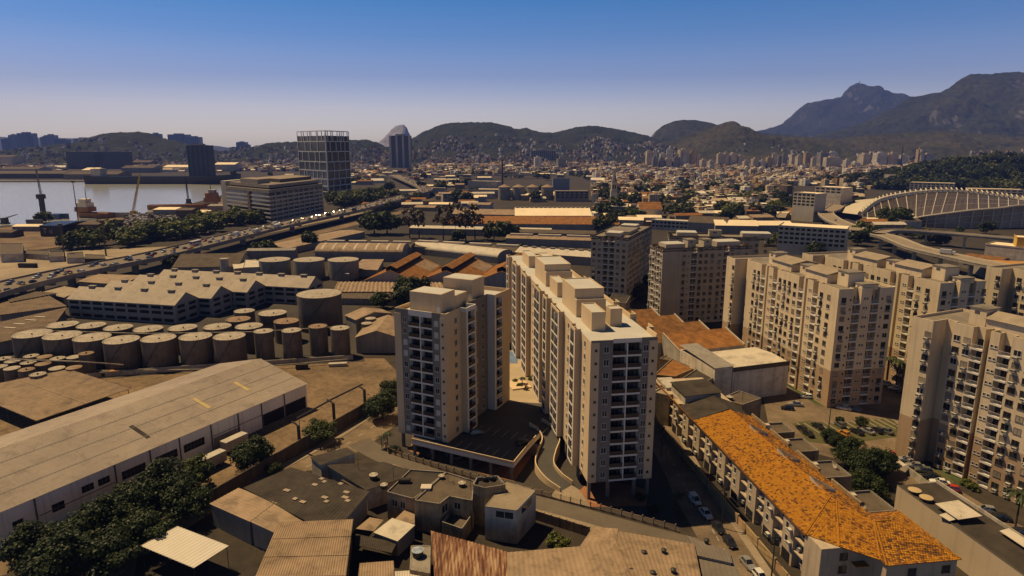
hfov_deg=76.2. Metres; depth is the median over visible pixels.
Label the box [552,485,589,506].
forecourt
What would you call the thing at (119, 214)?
container stack
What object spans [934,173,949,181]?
tree
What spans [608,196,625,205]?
tree
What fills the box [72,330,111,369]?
storage tank
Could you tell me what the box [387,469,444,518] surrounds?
house
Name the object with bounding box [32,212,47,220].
tree
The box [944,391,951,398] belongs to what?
window
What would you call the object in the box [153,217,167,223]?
tree
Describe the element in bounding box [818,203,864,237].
viaduct
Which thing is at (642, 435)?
window
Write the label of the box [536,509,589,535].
lane wall
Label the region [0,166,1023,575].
ground
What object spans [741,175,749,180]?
city house
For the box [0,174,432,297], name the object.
expressway
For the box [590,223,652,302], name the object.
apartment block
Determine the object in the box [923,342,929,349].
window
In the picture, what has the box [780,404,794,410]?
parked car
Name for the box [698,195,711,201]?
city house
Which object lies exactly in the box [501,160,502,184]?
chimney
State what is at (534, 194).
tree
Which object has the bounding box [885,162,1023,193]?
park knoll
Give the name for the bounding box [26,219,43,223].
container stack
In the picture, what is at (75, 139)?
skyline tower
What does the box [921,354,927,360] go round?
window
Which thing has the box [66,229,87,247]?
tree
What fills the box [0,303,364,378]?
tank farm floor
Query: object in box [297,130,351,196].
glass tower
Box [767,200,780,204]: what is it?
tree
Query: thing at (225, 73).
sky
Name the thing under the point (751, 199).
city house
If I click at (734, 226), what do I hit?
depot shed
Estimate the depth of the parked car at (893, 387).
218.84 m
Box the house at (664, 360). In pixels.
[659,355,671,369]
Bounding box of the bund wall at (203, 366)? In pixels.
[87,355,352,377]
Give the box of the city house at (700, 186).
[694,183,703,189]
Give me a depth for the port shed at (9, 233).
581.12 m
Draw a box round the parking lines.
[797,418,898,432]
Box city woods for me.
[256,152,1023,216]
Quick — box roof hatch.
[420,484,431,490]
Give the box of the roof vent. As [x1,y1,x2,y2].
[704,538,709,543]
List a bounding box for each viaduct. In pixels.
[358,173,551,178]
[776,210,789,220]
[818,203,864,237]
[870,233,1006,275]
[872,228,1013,247]
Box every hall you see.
[67,285,198,323]
[104,279,232,316]
[134,273,265,308]
[159,268,322,303]
[314,243,409,261]
[345,307,392,336]
[355,315,394,352]
[364,252,440,281]
[413,242,511,263]
[425,252,493,283]
[482,253,521,287]
[507,527,700,575]
[626,307,659,317]
[636,313,682,325]
[641,320,708,370]
[661,327,744,360]
[679,343,789,397]
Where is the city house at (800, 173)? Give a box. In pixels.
[794,171,804,175]
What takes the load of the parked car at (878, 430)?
on the grass parking at (817, 438)
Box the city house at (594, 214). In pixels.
[591,211,601,216]
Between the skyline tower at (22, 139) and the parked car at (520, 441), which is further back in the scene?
the skyline tower at (22, 139)
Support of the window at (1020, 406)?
in the apartment block at (961, 415)
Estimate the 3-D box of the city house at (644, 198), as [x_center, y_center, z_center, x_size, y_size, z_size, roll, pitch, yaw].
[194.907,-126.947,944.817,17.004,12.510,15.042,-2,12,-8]
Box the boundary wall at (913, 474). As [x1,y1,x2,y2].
[898,459,928,483]
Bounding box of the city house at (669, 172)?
[666,170,673,174]
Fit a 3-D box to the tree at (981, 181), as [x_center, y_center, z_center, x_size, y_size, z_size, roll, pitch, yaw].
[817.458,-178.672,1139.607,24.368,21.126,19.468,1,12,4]
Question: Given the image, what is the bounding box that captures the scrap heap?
[123,211,179,225]
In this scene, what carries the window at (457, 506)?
in the house at (437, 503)
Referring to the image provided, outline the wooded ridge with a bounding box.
[386,122,671,165]
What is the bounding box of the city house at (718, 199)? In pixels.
[711,198,727,200]
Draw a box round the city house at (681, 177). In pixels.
[675,175,683,181]
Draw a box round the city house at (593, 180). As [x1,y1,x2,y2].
[591,178,604,182]
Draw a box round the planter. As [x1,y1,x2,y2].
[510,380,531,389]
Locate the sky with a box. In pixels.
[0,0,1023,147]
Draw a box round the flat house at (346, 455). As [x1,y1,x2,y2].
[311,447,354,478]
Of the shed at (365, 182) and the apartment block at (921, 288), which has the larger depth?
the shed at (365, 182)
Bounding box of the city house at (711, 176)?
[708,173,714,178]
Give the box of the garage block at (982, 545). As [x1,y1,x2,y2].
[894,480,1023,575]
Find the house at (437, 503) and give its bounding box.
[414,472,473,532]
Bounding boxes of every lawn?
[787,384,824,406]
[930,462,961,485]
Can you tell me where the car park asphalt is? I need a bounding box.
[763,379,1022,527]
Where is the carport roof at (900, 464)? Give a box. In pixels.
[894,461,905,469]
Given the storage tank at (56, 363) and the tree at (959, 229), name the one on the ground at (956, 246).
the tree at (959, 229)
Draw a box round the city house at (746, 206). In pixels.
[743,203,750,209]
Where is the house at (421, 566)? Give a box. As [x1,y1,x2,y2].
[410,545,430,575]
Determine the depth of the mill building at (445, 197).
950.13 m
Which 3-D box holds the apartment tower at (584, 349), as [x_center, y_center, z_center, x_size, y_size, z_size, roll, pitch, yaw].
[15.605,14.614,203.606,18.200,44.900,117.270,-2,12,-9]
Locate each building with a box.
[430,188,445,192]
[441,193,454,201]
[468,180,501,190]
[470,189,511,197]
[552,178,569,191]
[554,190,588,201]
[651,218,687,230]
[656,377,961,575]
[777,222,848,254]
[791,191,826,221]
[815,185,852,212]
[909,181,954,191]
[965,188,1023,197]
[984,241,1023,260]
[1013,234,1023,246]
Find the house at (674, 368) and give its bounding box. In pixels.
[656,358,692,379]
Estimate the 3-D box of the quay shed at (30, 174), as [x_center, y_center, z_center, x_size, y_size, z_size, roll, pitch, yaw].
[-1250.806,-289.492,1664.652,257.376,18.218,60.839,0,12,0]
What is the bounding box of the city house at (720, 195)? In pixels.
[714,193,723,197]
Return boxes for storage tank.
[0,354,11,363]
[0,364,7,381]
[3,366,20,380]
[4,360,20,366]
[11,327,52,361]
[17,365,35,377]
[19,358,36,367]
[23,352,38,360]
[29,369,46,378]
[34,361,51,372]
[36,354,52,362]
[42,329,82,356]
[46,319,78,332]
[48,366,64,372]
[49,354,66,367]
[65,365,82,372]
[66,355,79,366]
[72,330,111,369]
[76,320,106,334]
[78,349,96,373]
[102,333,142,369]
[103,322,133,336]
[133,323,163,338]
[140,331,178,368]
[167,322,197,353]
[178,330,214,365]
[203,321,231,346]
[213,330,247,363]
[219,258,229,271]
[225,314,250,331]
[234,307,255,321]
[235,321,262,352]
[253,326,274,359]
[258,256,291,274]
[258,308,286,334]
[273,316,298,343]
[281,326,302,358]
[293,256,325,278]
[296,287,342,332]
[308,322,328,355]
[328,256,359,280]
[330,323,350,355]
[361,322,371,332]
[365,317,375,321]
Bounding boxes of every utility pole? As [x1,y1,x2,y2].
[659,423,666,455]
[720,487,729,524]
[769,534,780,575]
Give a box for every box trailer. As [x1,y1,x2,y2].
[202,448,226,465]
[220,431,247,453]
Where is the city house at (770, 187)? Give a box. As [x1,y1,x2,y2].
[765,183,773,191]
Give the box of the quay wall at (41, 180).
[0,180,83,181]
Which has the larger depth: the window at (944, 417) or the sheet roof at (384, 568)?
the window at (944, 417)
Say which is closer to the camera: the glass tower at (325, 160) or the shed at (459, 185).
the glass tower at (325, 160)
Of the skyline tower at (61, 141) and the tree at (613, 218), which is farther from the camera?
the skyline tower at (61, 141)
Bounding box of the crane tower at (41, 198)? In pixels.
[35,194,45,211]
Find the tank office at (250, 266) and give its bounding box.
[243,259,259,273]
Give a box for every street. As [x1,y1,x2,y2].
[114,395,397,575]
[653,424,759,575]
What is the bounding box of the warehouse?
[0,358,307,548]
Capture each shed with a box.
[0,155,24,164]
[0,167,51,170]
[0,171,69,178]
[0,230,23,237]
[0,369,130,422]
[11,224,42,230]
[39,221,90,235]
[63,171,131,178]
[75,220,123,231]
[81,168,107,170]
[121,165,162,172]
[133,160,157,164]
[153,207,187,214]
[163,165,188,171]
[172,253,251,272]
[176,208,199,218]
[207,204,222,211]
[210,488,274,544]
[215,162,242,171]
[243,467,369,534]
[246,248,297,259]
[250,502,303,549]
[269,230,364,252]
[324,240,413,254]
[334,281,442,298]
[341,291,399,305]
[358,180,372,184]
[362,202,380,209]
[399,189,418,193]
[401,202,422,207]
[406,197,426,201]
[409,225,552,236]
[412,240,518,255]
[414,205,436,210]
[422,199,433,204]
[429,202,453,206]
[431,531,507,575]
[442,216,619,231]
[446,175,454,178]
[452,208,514,215]
[455,183,464,188]
[458,200,475,205]
[461,201,477,206]
[467,202,493,208]
[472,192,494,198]
[474,195,486,201]
[477,176,491,179]
[505,233,590,247]
[515,207,591,216]
[515,245,590,265]
[519,229,596,236]
[521,193,541,200]
[529,196,545,201]
[611,203,628,209]
[618,217,643,224]
[635,202,662,214]
[637,215,661,219]
[643,220,651,224]
[667,214,674,218]
[673,213,702,219]
[686,535,732,564]
[688,215,729,232]
[695,210,714,216]
[698,556,739,575]
[714,220,758,232]
[733,216,749,219]
[744,214,773,220]
[757,221,791,233]
[774,212,790,217]
[856,219,889,224]
[870,222,906,228]
[898,218,921,228]
[959,253,1008,268]
[973,260,1023,278]
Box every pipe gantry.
[291,421,299,439]
[327,399,335,419]
[358,386,365,402]
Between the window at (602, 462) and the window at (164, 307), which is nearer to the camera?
the window at (602, 462)
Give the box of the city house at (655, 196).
[648,192,659,201]
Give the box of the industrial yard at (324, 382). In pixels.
[0,358,395,575]
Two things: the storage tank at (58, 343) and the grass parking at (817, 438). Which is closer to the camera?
the grass parking at (817, 438)
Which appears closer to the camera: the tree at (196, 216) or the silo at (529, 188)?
the tree at (196, 216)
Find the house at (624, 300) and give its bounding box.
[610,293,629,309]
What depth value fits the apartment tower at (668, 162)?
2194.60 m
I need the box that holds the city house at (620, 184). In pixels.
[617,181,624,186]
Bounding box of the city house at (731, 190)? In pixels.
[724,188,738,194]
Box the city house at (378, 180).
[371,178,383,182]
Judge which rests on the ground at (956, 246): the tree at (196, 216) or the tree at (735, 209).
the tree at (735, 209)
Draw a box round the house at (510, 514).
[485,481,535,543]
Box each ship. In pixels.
[74,187,114,218]
[83,167,240,183]
[147,180,220,209]
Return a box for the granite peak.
[378,125,409,146]
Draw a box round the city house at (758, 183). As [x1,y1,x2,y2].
[754,182,764,187]
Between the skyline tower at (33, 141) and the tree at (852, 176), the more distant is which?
the skyline tower at (33, 141)
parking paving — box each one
[410,435,531,480]
[580,481,646,506]
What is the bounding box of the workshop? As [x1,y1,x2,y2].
[256,519,352,575]
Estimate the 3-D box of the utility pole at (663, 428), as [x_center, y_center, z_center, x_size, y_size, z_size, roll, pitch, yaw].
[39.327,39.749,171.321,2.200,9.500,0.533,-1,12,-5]
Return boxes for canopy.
[140,526,228,574]
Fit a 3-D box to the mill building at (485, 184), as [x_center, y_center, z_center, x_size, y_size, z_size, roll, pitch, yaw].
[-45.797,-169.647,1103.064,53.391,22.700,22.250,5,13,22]
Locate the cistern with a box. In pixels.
[398,477,410,482]
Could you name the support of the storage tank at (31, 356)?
on the tank farm floor at (290, 309)
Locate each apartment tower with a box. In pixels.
[394,273,509,456]
[506,250,657,498]
[534,156,540,166]
[556,157,565,167]
[645,150,651,164]
[651,156,657,166]
[658,156,664,167]
[664,157,671,166]
[666,148,672,158]
[671,156,679,166]
[678,148,688,165]
[682,152,686,165]
[689,150,695,164]
[699,158,706,167]
[707,160,714,165]
[716,152,723,163]
[723,152,729,163]
[729,152,737,165]
[737,154,743,164]
[742,160,748,166]
[750,157,758,166]
[759,159,765,167]
[765,156,772,167]
[772,152,777,164]
[777,155,781,166]
[780,153,787,163]
[789,153,796,163]
[794,155,801,166]
[803,152,811,163]
[810,157,816,166]
[816,151,828,164]
[822,156,839,166]
[829,151,838,156]
[842,158,850,167]
[851,161,860,166]
[857,153,871,165]
[872,152,887,164]
[886,153,891,164]
[891,152,898,163]
[898,153,907,164]
[915,148,921,162]
[919,149,925,161]
[924,153,934,160]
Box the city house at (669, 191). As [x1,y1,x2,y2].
[664,189,675,193]
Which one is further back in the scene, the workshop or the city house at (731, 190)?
the city house at (731, 190)
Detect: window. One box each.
[12,518,23,530]
[52,500,64,512]
[81,482,93,493]
[98,475,109,485]
[122,462,145,479]
[156,449,177,460]
[163,306,172,309]
[183,437,204,452]
[235,293,244,295]
[435,377,439,383]
[442,503,446,514]
[454,503,459,509]
[496,511,513,519]
[522,498,531,513]
[599,472,604,478]
[600,460,605,465]
[601,423,606,429]
[601,435,606,441]
[601,447,605,453]
[602,385,607,391]
[602,398,607,404]
[602,410,606,416]
[603,347,608,353]
[603,360,608,366]
[603,372,608,378]
[638,445,643,451]
[638,457,643,463]
[638,469,642,474]
[639,433,644,438]
[640,408,645,414]
[640,420,645,426]
[641,383,646,389]
[641,395,646,401]
[642,357,647,364]
[642,370,647,376]
[643,345,648,351]
[837,565,846,573]
[839,553,847,560]
[907,568,916,575]
[908,441,915,448]
[908,452,913,459]
[910,431,916,438]
[912,420,918,427]
[913,409,919,416]
[914,398,921,405]
[916,387,922,394]
[917,376,924,383]
[919,365,925,372]
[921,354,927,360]
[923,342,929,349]
[924,331,930,338]
[934,457,941,464]
[936,446,942,454]
[938,436,944,443]
[940,424,946,432]
[941,414,947,421]
[941,565,950,573]
[943,403,949,410]
[943,461,950,469]
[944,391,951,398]
[945,450,952,458]
[946,380,953,387]
[947,369,954,376]
[947,439,954,447]
[948,428,956,436]
[950,357,956,364]
[950,417,957,425]
[951,346,958,353]
[952,406,959,413]
[953,334,960,341]
[954,395,961,402]
[956,383,963,390]
[957,372,964,379]
[959,360,966,367]
[961,348,968,356]
[962,337,970,344]
[991,481,998,489]
[992,470,1000,478]
[994,458,1002,466]
[996,446,1004,454]
[998,435,1006,443]
[1000,423,1008,431]
[1002,411,1010,419]
[1002,486,1010,494]
[1004,475,1012,483]
[1005,399,1012,407]
[1006,387,1014,394]
[1006,463,1014,471]
[1008,374,1017,382]
[1009,451,1016,459]
[1011,362,1019,370]
[1011,439,1018,447]
[1012,349,1021,357]
[1013,427,1020,435]
[1015,415,1023,423]
[1017,403,1023,410]
[1018,390,1023,397]
[1018,480,1023,488]
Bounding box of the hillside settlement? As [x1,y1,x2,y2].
[0,133,1023,165]
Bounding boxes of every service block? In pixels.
[765,422,794,438]
[785,438,818,460]
[812,460,851,490]
[849,490,896,512]
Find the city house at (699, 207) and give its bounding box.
[692,204,706,210]
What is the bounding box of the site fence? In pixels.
[383,440,675,531]
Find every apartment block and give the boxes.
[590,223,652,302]
[647,238,752,322]
[667,229,776,254]
[722,251,894,407]
[802,247,985,386]
[895,304,1023,506]
[984,263,1023,315]
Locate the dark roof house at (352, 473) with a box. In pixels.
[326,462,409,509]
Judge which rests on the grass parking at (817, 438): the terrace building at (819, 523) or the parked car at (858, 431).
the parked car at (858, 431)
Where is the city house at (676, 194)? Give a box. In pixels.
[670,192,681,195]
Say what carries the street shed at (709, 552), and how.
on the ground at (956, 246)
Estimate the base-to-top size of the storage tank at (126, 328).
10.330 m
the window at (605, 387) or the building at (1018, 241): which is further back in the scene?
the building at (1018, 241)
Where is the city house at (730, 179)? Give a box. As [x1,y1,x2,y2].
[724,177,734,183]
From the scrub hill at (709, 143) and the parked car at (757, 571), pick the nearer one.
the parked car at (757, 571)
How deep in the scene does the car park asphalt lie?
199.13 m
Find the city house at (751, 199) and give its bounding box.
[743,197,758,202]
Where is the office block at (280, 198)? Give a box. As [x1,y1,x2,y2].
[221,175,323,223]
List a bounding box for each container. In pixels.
[17,263,37,267]
[295,362,307,369]
[328,362,346,366]
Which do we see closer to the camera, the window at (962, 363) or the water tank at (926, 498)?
the water tank at (926, 498)
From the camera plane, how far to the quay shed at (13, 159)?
2451.76 m
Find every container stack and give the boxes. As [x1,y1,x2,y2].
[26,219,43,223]
[45,214,60,218]
[54,213,68,218]
[115,212,128,216]
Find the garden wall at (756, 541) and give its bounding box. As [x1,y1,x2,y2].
[654,415,789,575]
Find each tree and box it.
[0,520,66,573]
[14,528,95,575]
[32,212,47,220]
[40,211,54,221]
[44,511,103,540]
[54,235,65,245]
[60,231,79,249]
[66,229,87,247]
[68,527,142,575]
[70,492,137,535]
[79,226,93,246]
[80,230,108,247]
[88,228,108,245]
[97,221,118,232]
[106,219,123,230]
[107,506,173,556]
[108,227,126,240]
[112,476,161,514]
[114,231,141,246]
[124,227,147,243]
[132,220,148,226]
[134,226,154,240]
[136,456,196,506]
[139,222,163,239]
[141,221,164,238]
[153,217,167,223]
[154,225,173,239]
[157,478,212,520]
[160,254,177,266]
[164,217,175,221]
[164,221,189,238]
[166,452,215,489]
[173,217,188,221]
[179,221,198,236]
[185,214,203,219]
[187,217,208,233]
[193,210,211,215]
[196,218,212,232]
[204,214,218,226]
[209,218,227,231]
[211,212,223,220]
[215,210,230,218]
[221,211,239,225]
[224,206,240,212]
[227,434,274,469]
[229,212,248,225]
[238,209,252,223]
[245,211,264,223]
[250,241,264,247]
[256,208,265,221]
[260,239,277,247]
[264,462,282,474]
[301,231,318,235]
[301,232,318,242]
[301,417,336,441]
[324,190,332,202]
[325,190,337,202]
[333,196,347,208]
[334,191,354,199]
[338,194,350,206]
[350,194,364,205]
[352,176,361,180]
[353,188,365,194]
[357,210,383,233]
[361,191,373,201]
[363,390,396,419]
[366,187,374,193]
[369,292,389,308]
[373,187,383,194]
[374,211,403,233]
[375,191,384,198]
[375,435,386,445]
[376,185,387,195]
[377,378,396,396]
[382,431,394,445]
[383,181,394,188]
[385,190,400,197]
[385,201,395,210]
[388,285,412,304]
[391,275,419,289]
[400,207,418,237]
[402,193,412,199]
[410,208,425,237]
[411,191,422,196]
[414,275,431,286]
[416,180,425,184]
[420,172,427,177]
[431,205,452,239]
[435,180,447,188]
[443,202,466,229]
[449,190,461,201]
[451,179,460,184]
[451,229,465,241]
[458,191,473,199]
[458,208,473,240]
[460,177,471,186]
[466,203,483,238]
[482,220,502,240]
[498,221,520,236]
[528,190,541,199]
[542,173,549,178]
[591,213,611,229]
[594,201,612,213]
[596,182,609,187]
[597,189,609,198]
[607,212,619,216]
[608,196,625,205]
[609,215,619,222]
[613,208,627,216]
[617,193,625,199]
[625,206,638,213]
[626,191,641,202]
[628,209,639,214]
[631,282,647,300]
[635,186,649,191]
[642,183,650,188]
[643,274,648,286]
[651,184,663,190]
[668,491,686,511]
[673,201,694,212]
[676,194,690,203]
[679,184,691,188]
[685,193,695,196]
[702,184,710,189]
[709,181,721,186]
[712,199,730,209]
[714,209,733,217]
[721,202,743,209]
[726,204,744,215]
[731,184,741,189]
[733,207,743,215]
[749,203,764,213]
[753,185,764,190]
[759,232,776,245]
[763,204,776,214]
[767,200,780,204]
[770,190,788,197]
[775,205,786,211]
[781,201,792,207]
[784,196,792,202]
[805,240,826,252]
[820,428,838,440]
[827,434,845,446]
[829,436,867,466]
[835,416,845,421]
[846,171,860,177]
[846,174,857,182]
[848,229,869,245]
[848,448,894,479]
[848,467,891,498]
[850,220,869,232]
[855,416,869,427]
[861,224,880,241]
[869,446,899,471]
[875,206,891,218]
[886,356,896,380]
[887,207,913,221]
[887,358,905,384]
[893,178,905,187]
[895,171,912,178]
[896,171,908,179]
[897,206,913,212]
[901,226,916,237]
[906,167,917,174]
[916,228,934,241]
[924,163,936,171]
[924,177,934,181]
[932,235,951,245]
[934,164,948,173]
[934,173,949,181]
[935,178,946,181]
[936,162,952,167]
[950,179,966,188]
[955,226,965,232]
[956,159,968,166]
[967,170,982,181]
[970,164,983,170]
[974,180,988,184]
[977,220,996,233]
[988,150,1002,156]
[989,154,1002,161]
[993,163,1007,171]
[1000,488,1023,526]
[1005,151,1017,156]
[1005,163,1023,171]
[1006,167,1019,174]
[1008,156,1023,164]
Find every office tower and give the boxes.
[65,151,106,168]
[103,151,132,168]
[186,144,215,175]
[389,134,412,167]
[531,150,555,159]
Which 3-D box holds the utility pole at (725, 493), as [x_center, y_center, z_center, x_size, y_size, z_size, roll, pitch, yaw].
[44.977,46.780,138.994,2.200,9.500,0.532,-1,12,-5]
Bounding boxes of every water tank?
[369,472,377,480]
[380,482,387,489]
[412,546,423,558]
[458,481,465,487]
[482,475,486,481]
[489,475,493,480]
[908,487,921,495]
[919,494,933,503]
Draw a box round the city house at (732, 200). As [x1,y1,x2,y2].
[727,198,738,202]
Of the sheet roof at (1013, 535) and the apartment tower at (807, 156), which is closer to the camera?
the sheet roof at (1013, 535)
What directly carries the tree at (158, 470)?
on the industrial yard at (324, 382)
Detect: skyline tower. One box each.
[1,138,10,149]
[8,134,18,148]
[16,132,38,147]
[28,134,36,146]
[40,136,46,145]
[44,134,58,145]
[56,139,70,143]
[73,137,87,142]
[167,133,190,143]
[187,136,202,144]
[236,141,247,148]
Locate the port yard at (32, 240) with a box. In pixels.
[0,199,245,251]
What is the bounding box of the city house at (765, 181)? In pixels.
[758,179,769,184]
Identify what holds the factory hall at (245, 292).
on the ground at (956, 246)
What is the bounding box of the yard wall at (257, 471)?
[136,391,381,535]
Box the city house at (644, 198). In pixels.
[641,196,647,201]
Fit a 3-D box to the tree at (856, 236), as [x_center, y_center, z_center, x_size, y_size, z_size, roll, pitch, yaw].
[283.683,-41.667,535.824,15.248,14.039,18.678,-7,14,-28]
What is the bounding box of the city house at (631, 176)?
[626,173,634,179]
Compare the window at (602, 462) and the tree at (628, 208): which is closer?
the window at (602, 462)
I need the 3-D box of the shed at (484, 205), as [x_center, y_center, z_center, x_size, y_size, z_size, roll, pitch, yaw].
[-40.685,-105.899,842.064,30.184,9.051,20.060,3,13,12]
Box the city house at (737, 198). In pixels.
[726,197,742,200]
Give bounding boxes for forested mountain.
[756,83,913,136]
[810,71,1023,138]
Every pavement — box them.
[141,413,371,554]
[392,464,599,530]
[678,435,774,575]
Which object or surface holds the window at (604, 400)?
in the apartment tower at (584, 349)
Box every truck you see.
[232,231,240,235]
[253,228,260,232]
[939,249,955,254]
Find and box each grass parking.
[793,418,897,443]
[903,461,954,483]
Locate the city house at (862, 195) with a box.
[854,193,865,198]
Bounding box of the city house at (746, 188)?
[740,185,749,191]
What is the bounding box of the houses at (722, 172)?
[0,160,911,213]
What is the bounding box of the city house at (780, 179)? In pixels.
[775,177,785,181]
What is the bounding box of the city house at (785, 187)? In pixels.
[779,183,792,193]
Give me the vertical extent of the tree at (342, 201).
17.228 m
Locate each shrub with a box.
[388,446,397,453]
[546,531,565,546]
[554,538,571,547]
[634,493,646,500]
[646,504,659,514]
[958,478,971,485]
[965,481,980,492]
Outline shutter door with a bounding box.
[214,428,238,448]
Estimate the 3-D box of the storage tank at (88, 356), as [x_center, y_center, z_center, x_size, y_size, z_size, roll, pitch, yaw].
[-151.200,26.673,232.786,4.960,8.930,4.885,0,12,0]
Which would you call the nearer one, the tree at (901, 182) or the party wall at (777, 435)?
the party wall at (777, 435)
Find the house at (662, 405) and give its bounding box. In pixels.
[655,387,671,425]
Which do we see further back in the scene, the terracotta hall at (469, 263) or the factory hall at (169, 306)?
the terracotta hall at (469, 263)
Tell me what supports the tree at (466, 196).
on the ground at (956, 246)
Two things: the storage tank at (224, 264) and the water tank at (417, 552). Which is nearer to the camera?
the water tank at (417, 552)
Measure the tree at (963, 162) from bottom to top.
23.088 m
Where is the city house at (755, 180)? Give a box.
[751,178,757,182]
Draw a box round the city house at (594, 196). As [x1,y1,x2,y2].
[592,191,597,202]
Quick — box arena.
[838,187,1023,228]
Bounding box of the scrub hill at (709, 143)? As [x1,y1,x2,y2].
[660,121,1023,164]
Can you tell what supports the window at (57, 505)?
in the warehouse
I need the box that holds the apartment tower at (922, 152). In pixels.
[919,149,925,161]
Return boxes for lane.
[348,438,697,542]
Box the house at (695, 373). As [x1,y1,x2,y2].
[683,369,712,383]
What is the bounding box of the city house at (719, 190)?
[715,187,726,193]
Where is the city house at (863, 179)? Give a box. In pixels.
[858,177,867,184]
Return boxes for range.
[0,137,228,151]
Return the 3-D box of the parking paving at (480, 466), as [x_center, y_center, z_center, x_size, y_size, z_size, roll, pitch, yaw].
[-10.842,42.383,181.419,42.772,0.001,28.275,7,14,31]
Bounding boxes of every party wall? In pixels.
[751,413,766,427]
[770,428,789,446]
[796,450,820,471]
[831,478,861,505]
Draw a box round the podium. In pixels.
[411,350,548,478]
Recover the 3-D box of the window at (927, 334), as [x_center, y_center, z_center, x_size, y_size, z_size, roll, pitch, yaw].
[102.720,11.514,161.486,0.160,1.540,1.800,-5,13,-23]
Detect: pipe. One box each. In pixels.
[5,358,123,364]
[53,327,329,333]
[96,359,347,370]
[296,384,362,419]
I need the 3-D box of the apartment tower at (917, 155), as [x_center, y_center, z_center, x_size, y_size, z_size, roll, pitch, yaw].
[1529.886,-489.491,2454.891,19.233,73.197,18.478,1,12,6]
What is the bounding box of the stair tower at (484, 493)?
[473,476,505,526]
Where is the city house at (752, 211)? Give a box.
[743,208,760,214]
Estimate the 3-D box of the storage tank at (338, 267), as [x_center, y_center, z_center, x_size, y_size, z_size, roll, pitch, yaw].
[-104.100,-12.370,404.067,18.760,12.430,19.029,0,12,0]
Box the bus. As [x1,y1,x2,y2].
[189,239,201,244]
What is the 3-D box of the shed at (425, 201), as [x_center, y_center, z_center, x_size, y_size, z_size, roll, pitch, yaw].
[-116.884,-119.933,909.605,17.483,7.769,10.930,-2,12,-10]
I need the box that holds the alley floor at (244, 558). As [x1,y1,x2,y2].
[134,470,586,575]
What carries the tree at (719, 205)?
on the ground at (956, 246)
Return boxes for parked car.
[453,454,462,459]
[469,428,483,435]
[515,438,529,445]
[688,491,701,505]
[699,507,713,519]
[710,520,725,533]
[722,534,737,548]
[739,555,755,570]
[752,567,765,575]
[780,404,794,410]
[788,400,802,406]
[795,425,807,430]
[800,393,812,398]
[801,430,814,436]
[810,422,824,429]
[834,421,846,427]
[836,404,851,410]
[836,430,850,436]
[848,428,864,435]
[851,405,861,411]
[860,427,875,434]
[870,426,883,433]
[880,427,894,434]
[883,380,891,385]
[887,385,901,389]
[898,455,911,461]
[905,461,924,467]
[914,465,932,472]
[921,472,941,478]
[929,477,950,484]
[946,484,960,492]
[979,504,996,512]
[989,512,1012,522]
[1012,526,1023,535]
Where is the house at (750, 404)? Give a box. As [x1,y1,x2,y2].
[725,390,761,418]
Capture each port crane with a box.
[0,214,17,223]
[35,169,45,212]
[130,174,140,213]
[184,176,191,202]
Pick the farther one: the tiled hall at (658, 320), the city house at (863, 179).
the city house at (863, 179)
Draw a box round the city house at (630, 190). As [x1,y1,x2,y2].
[626,186,633,192]
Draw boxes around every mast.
[57,223,64,256]
[71,181,78,219]
[99,220,106,255]
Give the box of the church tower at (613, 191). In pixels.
[610,169,617,200]
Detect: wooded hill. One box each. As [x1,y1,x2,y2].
[0,131,218,164]
[182,139,388,165]
[651,120,799,141]
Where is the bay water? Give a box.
[0,182,221,225]
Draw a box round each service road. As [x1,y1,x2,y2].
[138,208,410,274]
[267,206,396,233]
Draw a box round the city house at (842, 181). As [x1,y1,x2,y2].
[839,177,846,185]
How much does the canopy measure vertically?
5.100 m
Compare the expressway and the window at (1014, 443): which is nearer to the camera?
the window at (1014, 443)
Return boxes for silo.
[498,184,509,199]
[512,184,524,199]
[526,184,538,193]
[541,184,552,199]
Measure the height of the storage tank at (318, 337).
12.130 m
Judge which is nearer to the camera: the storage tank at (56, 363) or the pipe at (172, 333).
the storage tank at (56, 363)
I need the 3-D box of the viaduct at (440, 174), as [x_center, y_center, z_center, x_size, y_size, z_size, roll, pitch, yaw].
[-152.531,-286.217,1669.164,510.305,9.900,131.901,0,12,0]
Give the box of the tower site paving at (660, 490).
[385,347,678,531]
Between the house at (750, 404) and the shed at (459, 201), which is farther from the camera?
the shed at (459, 201)
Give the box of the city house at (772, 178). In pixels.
[766,176,776,180]
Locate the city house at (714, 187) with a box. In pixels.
[709,185,718,189]
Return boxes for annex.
[342,479,358,487]
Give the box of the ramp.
[529,418,572,491]
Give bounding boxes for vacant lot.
[0,247,163,279]
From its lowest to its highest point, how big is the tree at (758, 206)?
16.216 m
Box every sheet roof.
[0,289,65,321]
[0,307,66,354]
[7,291,56,302]
[42,286,76,306]
[77,274,137,287]
[233,259,255,272]
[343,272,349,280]
[356,517,383,531]
[356,534,395,552]
[358,561,393,575]
[359,259,383,276]
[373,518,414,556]
[394,570,419,575]
[395,510,414,535]
[935,500,981,519]
[939,512,955,520]
[1000,528,1023,546]

